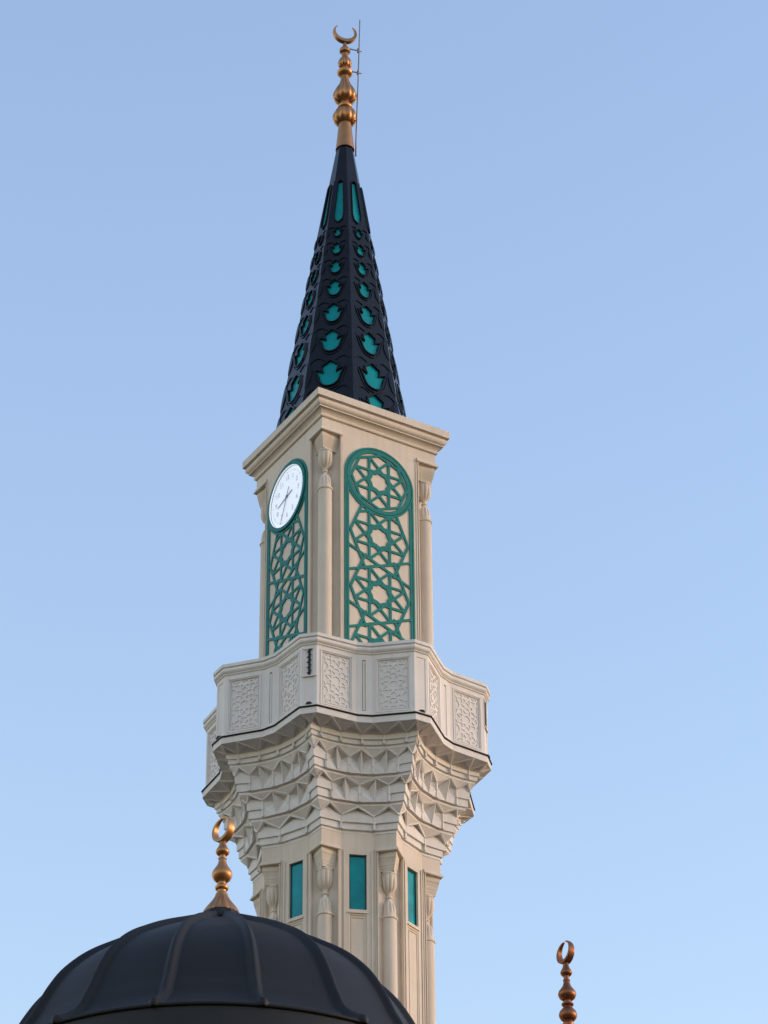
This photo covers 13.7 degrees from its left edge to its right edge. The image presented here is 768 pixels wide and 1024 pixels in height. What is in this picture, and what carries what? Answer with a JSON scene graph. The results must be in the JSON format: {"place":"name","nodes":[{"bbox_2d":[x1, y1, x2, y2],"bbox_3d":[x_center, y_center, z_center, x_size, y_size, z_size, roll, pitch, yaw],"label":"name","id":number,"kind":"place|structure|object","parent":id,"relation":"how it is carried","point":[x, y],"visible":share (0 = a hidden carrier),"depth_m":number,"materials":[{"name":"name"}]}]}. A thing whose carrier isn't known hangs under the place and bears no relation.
{"place":"outdoors","nodes":[
{"label":"outdoors","id":0,"kind":"place"},
{"bbox_2d":[19,816,414,1023],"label":"mosque dome","id":1,"kind":"structure","parent":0,"point":[220,959],"depth_m":31.89,"materials":[{"name":"black metal"}]},
{"bbox_2d":[0,0,767,1023],"label":"sky","id":2,"kind":"structure","parent":0,"point":[566,201],"materials":[{"name":"blue"}]},
{"label":"ground","id":3,"kind":"structure","parent":0,"visible":0},
{"bbox_2d":[201,20,491,1023],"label":"minaret","id":4,"kind":"object","parent":3,"relation":"on","point":[345,726],"visible":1,"depth_m":40.37,"materials":[{"name":"beige stone"}]},
{"bbox_2d":[269,464,302,527],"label":"tower clock","id":5,"kind":"object","parent":4,"relation":"attached to","point":[286,497],"visible":1,"depth_m":42.74,"materials":[{"name":"white"}]},
{"bbox_2d":[290,861,302,917],"bbox_3d":[-1.054,4.622,39.085,0.208,0.737,0.022,-22,-39,29],"label":"window","id":6,"kind":"structure","parent":4,"relation":"in","point":[296,882],"depth_m":39.09,"materials":[{"name":"teal glass"}]},
{"bbox_2d":[349,855,365,909],"bbox_3d":[-0.321,4.519,38.939,0.208,0.737,0.022,5,-34,-8],"label":"window","id":7,"kind":"structure","parent":4,"relation":"in","point":[357,864],"depth_m":38.94,"materials":[{"name":"teal glass"}]},
{"bbox_2d":[407,868,415,924],"bbox_3d":[0.324,4.731,39.269,0.022,0.737,0.208,-22,-39,29],"label":"window","id":8,"kind":"structure","parent":4,"relation":"in","point":[411,875],"depth_m":39.30,"materials":[{"name":"teal glass"}]},
{"bbox_3d":[-1.322,14.227,28.237,20.500,10.800,13.500,0,-34,-1],"label":"prayer hall","id":9,"kind":"object","parent":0,"visible":0},
{"bbox_2d":[556,940,576,1023],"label":"finial","id":10,"kind":"structure","parent":9,"relation":"on","point":[567,996],"depth_m":36.98,"materials":[{"name":"brown metal"}]}
]}

